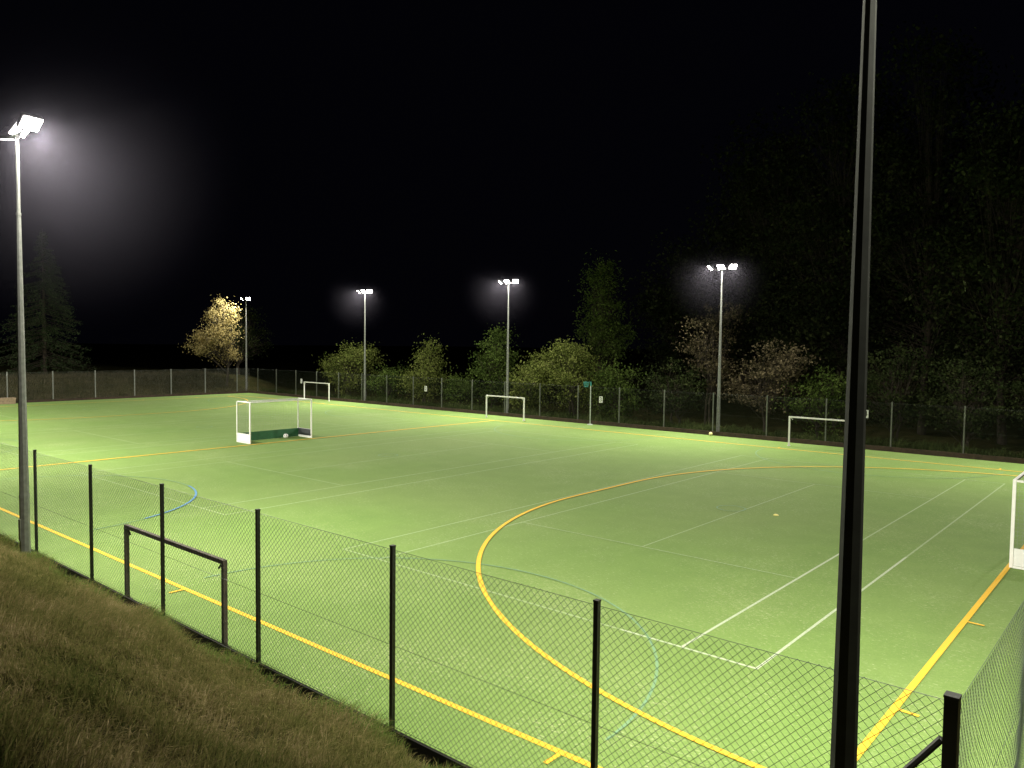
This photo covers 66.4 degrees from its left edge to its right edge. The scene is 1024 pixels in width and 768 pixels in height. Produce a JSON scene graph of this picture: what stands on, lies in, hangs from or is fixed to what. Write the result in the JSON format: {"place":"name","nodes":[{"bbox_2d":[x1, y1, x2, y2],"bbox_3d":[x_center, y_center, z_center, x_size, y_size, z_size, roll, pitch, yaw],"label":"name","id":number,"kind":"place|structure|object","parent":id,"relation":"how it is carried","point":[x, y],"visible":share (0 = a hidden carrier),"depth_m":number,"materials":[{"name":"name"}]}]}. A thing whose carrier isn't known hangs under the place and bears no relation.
{"place":"outdoors","nodes":[
{"label":"outdoors","id":0,"kind":"place"},
{"bbox_2d":[0,369,256,400],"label":"rough grass","id":1,"kind":"structure","parent":0,"point":[138,375],"depth_m":74.63,"materials":[{"name":"green plant"}]},
{"bbox_2d":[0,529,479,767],"bbox_3d":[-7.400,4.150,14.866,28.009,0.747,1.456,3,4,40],"label":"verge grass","id":2,"kind":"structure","parent":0,"point":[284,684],"depth_m":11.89,"materials":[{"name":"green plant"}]},
{"bbox_2d":[0,245,1023,767],"bbox_3d":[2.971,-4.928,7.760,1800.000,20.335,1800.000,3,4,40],"label":"ground","id":3,"kind":"structure","parent":0,"point":[302,359],"depth_m":78.15,"materials":[{"name":"green plant"}]},
{"bbox_2d":[15,135,30,552],"bbox_3d":[-11.420,-0.765,18.200,0.420,10.015,0.420,3,4,40],"label":"shaft","id":4,"kind":"object","parent":3,"relation":"on","point":[24,533],"visible":0.84,"depth_m":18.21,"materials":[{"name":"metal"}]},
{"bbox_2d":[0,112,43,138],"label":"lamp heads","id":5,"kind":"object","parent":4,"relation":"attached to","point":[5,133],"visible":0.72,"depth_m":17.78,"materials":[{"name":"grey metal"}]},
{"bbox_2d":[1,116,42,139],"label":"lamp glass","id":6,"kind":"object","parent":5,"relation":"attached to","point":[30,123],"visible":0.77,"depth_m":17.48,"materials":[{"name":"white glass"}]},
{"bbox_2d":[0,230,98,375],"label":"spruce tree","id":7,"kind":"object","parent":3,"relation":"on","point":[49,282],"visible":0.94,"depth_m":78.07,"materials":[{"name":"green plant"}]},
{"bbox_2d":[0,368,249,402],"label":"chain link fence","id":8,"kind":"object","parent":3,"relation":"on","point":[116,395],"visible":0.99,"depth_m":70.15,"materials":[{"name":"grey metal"}]},
{"bbox_2d":[181,294,247,385],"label":"autumn tree","id":9,"kind":"object","parent":3,"relation":"on","point":[215,344],"visible":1,"depth_m":80.10,"materials":[{"name":"yellow plant"}]},
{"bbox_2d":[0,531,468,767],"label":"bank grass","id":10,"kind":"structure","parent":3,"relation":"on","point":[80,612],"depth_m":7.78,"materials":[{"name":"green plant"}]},
{"bbox_2d":[205,305,274,374],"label":"dark tree","id":11,"kind":"object","parent":3,"relation":"on","point":[240,342],"visible":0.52,"depth_m":86.02,"materials":[{"name":"green plant"}]},
{"bbox_2d":[245,311,247,390],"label":"shaft","id":12,"kind":"object","parent":3,"relation":"on","point":[246,378],"visible":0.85,"depth_m":80.75,"materials":[{"name":"metal"}]},
{"bbox_2d":[311,341,390,395],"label":"shrub","id":13,"kind":"object","parent":3,"relation":"on","point":[349,360],"visible":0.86,"depth_m":73.65,"materials":[{"name":"green plant"}]},
{"bbox_2d":[364,310,365,400],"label":"shaft","id":14,"kind":"object","parent":3,"relation":"on","point":[364,354],"visible":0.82,"depth_m":68.24,"materials":[{"name":"metal"}]},
{"bbox_2d":[363,360,413,400],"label":"shrub","id":15,"kind":"object","parent":3,"relation":"on","point":[389,381],"visible":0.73,"depth_m":70.50,"materials":[{"name":"green plant"}]},
{"bbox_2d":[389,333,453,402],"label":"shrub","id":16,"kind":"object","parent":3,"relation":"on","point":[426,367],"visible":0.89,"depth_m":67.23,"materials":[{"name":"green plant"}]},
{"bbox_2d":[439,365,483,406],"bbox_3d":[-4.046,0.442,65.265,4.945,4.007,4.101,3,4,40],"label":"shrub","id":17,"kind":"object","parent":3,"relation":"on","point":[455,390],"visible":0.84,"depth_m":64.79,"materials":[{"name":"green plant"}]},
{"bbox_2d":[0,444,961,767],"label":"chain link fence","id":18,"kind":"object","parent":3,"relation":"on","point":[948,740],"visible":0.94,"depth_m":10.29,"materials":[{"name":"black metal"}]},
{"bbox_2d":[467,322,522,407],"bbox_3d":[-1.349,-1.387,63.091,5.641,7.196,5.178,3,4,40],"label":"shrub","id":19,"kind":"object","parent":3,"relation":"on","point":[495,354],"visible":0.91,"depth_m":62.66,"materials":[{"name":"green plant"}]},
{"bbox_2d":[506,284,508,412],"bbox_3d":[-0.308,-2.532,57.558,0.420,9.765,0.420,3,4,40],"label":"shaft","id":20,"kind":"object","parent":3,"relation":"on","point":[507,387],"visible":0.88,"depth_m":57.55,"materials":[{"name":"metal"}]},
{"bbox_2d":[499,279,518,283],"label":"lamp heads","id":21,"kind":"object","parent":20,"relation":"attached to","point":[501,281],"visible":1,"depth_m":57.13,"materials":[{"name":"grey metal"}]},
{"bbox_2d":[499,280,517,283],"bbox_3d":[-0.313,-7.472,57.229,1.918,0.235,0.462,3,4,40],"label":"lamp glass","id":22,"kind":"object","parent":21,"relation":"attached to","point":[514,281],"visible":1,"depth_m":57.03,"materials":[{"name":"white glass"}]},
{"bbox_2d":[0,393,1023,767],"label":"artificial turf pitch","id":23,"kind":"object","parent":3,"relation":"on","point":[920,603],"visible":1,"depth_m":19.47,"materials":[{"name":"green plastic"}]},
{"bbox_2d":[0,397,15,403],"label":"equipment box","id":24,"kind":"object","parent":23,"relation":"on","point":[11,400],"visible":1,"depth_m":62.56,"materials":[{"name":"beige wood"}]},
{"bbox_2d":[124,524,230,647],"bbox_3d":[-6.375,3.697,14.643,3.920,1.559,0.160,3,4,40],"label":"five side goal","id":25,"kind":"object","parent":23,"relation":"on","point":[126,572],"visible":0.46,"depth_m":13.95,"materials":[{"name":"black metal"}]},
{"bbox_2d":[236,398,311,443],"bbox_3d":[-12.654,1.914,41.772,1.312,2.152,3.760,3,4,40],"label":"hockey goal","id":26,"kind":"object","parent":23,"relation":"on","point":[246,437],"visible":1,"depth_m":42.03,"materials":[{"name":"white paint"}]},
{"bbox_2d":[304,382,329,400],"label":"five side goal","id":27,"kind":"object","parent":23,"relation":"on","point":[320,383],"visible":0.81,"depth_m":69.61,"materials":[{"name":"white paint"}]},
{"bbox_2d":[0,399,1003,669],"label":"white court markings","id":28,"kind":"object","parent":23,"relation":"on","point":[588,535],"visible":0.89,"depth_m":22.98,"materials":[{"name":"white paint"}]},
{"bbox_2d":[486,395,524,420],"bbox_3d":[-0.506,1.659,55.135,3.620,1.609,0.160,3,4,40],"label":"five side goal","id":29,"kind":"object","parent":23,"relation":"on","point":[522,398],"visible":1,"depth_m":54.39,"materials":[{"name":"white paint"}]},
{"bbox_2d":[8,396,1002,739],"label":"blue netball markings","id":30,"kind":"object","parent":23,"relation":"on","point":[508,568],"visible":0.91,"depth_m":17.67,"materials":[{"name":"blue paint"}]},
{"bbox_2d":[0,396,1023,767],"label":"yellow hockey markings","id":31,"kind":"object","parent":23,"relation":"on","point":[880,726],"visible":0.93,"depth_m":13.28,"materials":[{"name":"yellow paint"}]},
{"bbox_2d":[583,382,592,424],"bbox_3d":[5.037,1.273,51.752,0.697,2.860,0.402,1,3,-1],"label":"netball post","id":32,"kind":"object","parent":23,"relation":"on","point":[585,384],"visible":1,"depth_m":51.72,"materials":[{"name":"white metal"}]},
{"bbox_2d":[787,416,844,445],"bbox_3d":[16.307,2.599,40.776,3.860,1.609,0.160,3,4,40],"label":"five side goal","id":33,"kind":"object","parent":23,"relation":"on","point":[790,417],"visible":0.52,"depth_m":41.64,"materials":[{"name":"white paint"}]},
{"bbox_2d":[1009,472,1023,569],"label":"hockey goal","id":34,"kind":"object","parent":23,"relation":"on","point":[1016,560],"visible":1,"depth_m":18.91,"materials":[{"name":"white paint"}]},
{"bbox_2d":[495,344,569,411],"bbox_3d":[1.677,-0.063,59.847,7.143,5.989,5.105,7,7,63],"label":"shrub","id":35,"kind":"object","parent":3,"relation":"on","point":[532,373],"visible":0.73,"depth_m":59.12,"materials":[{"name":"green plant"}]},
{"bbox_2d":[533,335,615,415],"bbox_3d":[4.489,-0.468,57.083,5.036,6.223,6.411,-1,3,-33],"label":"shrub","id":36,"kind":"object","parent":3,"relation":"on","point":[573,360],"visible":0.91,"depth_m":56.70,"materials":[{"name":"green plant"}]},
{"bbox_2d":[568,248,638,413],"bbox_3d":[7.054,-3.984,59.979,5.819,13.235,4.591,3,4,40],"label":"young tree","id":37,"kind":"object","parent":3,"relation":"on","point":[601,337],"visible":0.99,"depth_m":59.38,"materials":[{"name":"green plant"}]},
{"bbox_2d":[580,354,657,418],"bbox_3d":[7.407,0.546,54.822,4.869,5.416,4.562,0,3,-6],"label":"shrub","id":38,"kind":"object","parent":3,"relation":"on","point":[611,383],"visible":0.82,"depth_m":54.45,"materials":[{"name":"green plant"}]},
{"bbox_2d":[249,368,1023,463],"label":"chain link fence","id":39,"kind":"object","parent":3,"relation":"on","point":[997,458],"visible":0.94,"depth_m":48.26,"materials":[{"name":"black metal"}]},
{"bbox_2d":[261,388,1023,458],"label":"fence line undergrowth","id":40,"kind":"object","parent":3,"relation":"on","point":[705,427],"visible":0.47,"depth_m":48.70,"materials":[{"name":"green plant"}]},
{"bbox_2d":[627,357,716,423],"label":"woodland edge tree","id":41,"kind":"object","parent":3,"relation":"on","point":[682,401],"visible":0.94,"depth_m":51.80,"materials":[{"name":"green plant"}]},
{"bbox_2d":[613,226,760,408],"bbox_3d":[13.590,-5.032,61.752,11.656,14.484,11.874,1,3,12],"label":"broadleaf tree","id":42,"kind":"object","parent":3,"relation":"on","point":[678,311],"visible":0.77,"depth_m":60.51,"materials":[{"name":"green plant"}]},
{"bbox_2d":[670,298,762,424],"bbox_3d":[13.207,-1.353,51.170,5.244,8.467,5.707,0,3,-17],"label":"woodland edge tree","id":43,"kind":"object","parent":3,"relation":"on","point":[713,366],"visible":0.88,"depth_m":50.90,"materials":[{"name":"brown plant"}]},
{"bbox_2d":[716,270,722,431],"bbox_3d":[12.418,-1.895,46.687,0.420,9.915,0.420,3,4,40],"label":"shaft","id":44,"kind":"object","parent":3,"relation":"on","point":[719,384],"visible":0.88,"depth_m":46.68,"materials":[{"name":"metal"}]},
{"bbox_2d":[708,263,737,269],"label":"lamp heads","id":45,"kind":"object","parent":44,"relation":"attached to","point":[711,266],"visible":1,"depth_m":46.27,"materials":[{"name":"grey metal"}]},
{"bbox_2d":[707,264,736,269],"bbox_3d":[12.415,-6.910,46.354,1.918,0.235,0.462,3,4,40],"label":"lamp glass","id":46,"kind":"object","parent":45,"relation":"attached to","point":[722,267],"visible":1,"depth_m":46.21,"materials":[{"name":"white glass"}]},
{"bbox_2d":[662,172,829,399],"bbox_3d":[18.691,-7.732,61.611,13.650,18.506,13.350,3,4,40],"label":"broadleaf tree","id":47,"kind":"object","parent":3,"relation":"on","point":[745,326],"visible":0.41,"depth_m":60.17,"materials":[{"name":"green plant"}]},
{"bbox_2d":[716,337,820,431],"bbox_3d":[15.702,0.295,47.801,6.268,6.334,4.664,3,4,40],"label":"woodland edge tree","id":48,"kind":"object","parent":3,"relation":"on","point":[776,370],"visible":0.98,"depth_m":47.45,"materials":[{"name":"brown plant"}]},
{"bbox_2d":[700,124,902,411],"bbox_3d":[20.479,-8.501,56.863,14.064,21.551,12.960,0,3,-21],"label":"broadleaf tree","id":49,"kind":"object","parent":3,"relation":"on","point":[745,168],"visible":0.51,"depth_m":56.51,"materials":[{"name":"green plant"}]},
{"bbox_2d":[767,362,872,437],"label":"woodland edge tree","id":50,"kind":"object","parent":3,"relation":"on","point":[834,388],"visible":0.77,"depth_m":45.44,"materials":[{"name":"green plant"}]},
{"bbox_2d":[717,62,965,426],"bbox_3d":[21.675,-8.810,51.316,14.927,23.906,13.670,3,4,40],"label":"broadleaf tree","id":51,"kind":"object","parent":3,"relation":"on","point":[835,285],"visible":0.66,"depth_m":50.91,"materials":[{"name":"green plant"}]},
{"bbox_2d":[830,0,876,767],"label":"shaft","id":52,"kind":"object","parent":3,"relation":"on","point":[844,737],"visible":1,"depth_m":6.11,"materials":[{"name":"metal"}]},
{"bbox_2d":[686,61,1023,371],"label":"distant woodland","id":53,"kind":"object","parent":3,"relation":"on","point":[885,121],"visible":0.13,"depth_m":63.93,"materials":[{"name":"green plant"}]},
{"bbox_2d":[834,335,945,440],"bbox_3d":[20.983,0.393,43.618,5.601,6.302,4.850,2,3,16],"label":"woodland edge tree","id":54,"kind":"object","parent":3,"relation":"on","point":[897,408],"visible":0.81,"depth_m":43.41,"materials":[{"name":"green plant"}]},
{"bbox_2d":[794,15,1023,434],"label":"broadleaf tree","id":55,"kind":"object","parent":3,"relation":"on","point":[926,167],"visible":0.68,"depth_m":46.91,"materials":[{"name":"green plant"}]},
{"bbox_2d":[876,89,1023,444],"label":"broadleaf tree","id":56,"kind":"object","parent":3,"relation":"on","point":[1006,322],"visible":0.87,"depth_m":43.16,"materials":[{"name":"green plant"}]},
{"bbox_2d":[893,347,1023,450],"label":"woodland edge tree","id":57,"kind":"object","parent":3,"relation":"on","point":[974,419],"visible":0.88,"depth_m":40.78,"materials":[{"name":"green plant"}]},
{"bbox_2d":[949,70,1023,353],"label":"broadleaf tree","id":58,"kind":"object","parent":3,"relation":"on","point":[1019,147],"visible":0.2,"depth_m":44.19,"materials":[{"name":"green plant"}]},
{"bbox_2d":[958,601,1023,767],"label":"chain link fence","id":59,"kind":"object","parent":3,"relation":"on","point":[1019,738],"visible":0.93,"depth_m":7.58,"materials":[{"name":"black metal"}]},
{"bbox_2d":[976,364,1023,437],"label":"woodland edge tree","id":60,"kind":"object","parent":3,"relation":"on","point":[1014,413],"visible":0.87,"depth_m":39.62,"materials":[{"name":"green plant"}]},
{"bbox_2d":[0,0,1023,349],"label":"sky","id":61,"kind":"structure","parent":0,"point":[295,158],"materials":[{"name":"black"}]}
]}

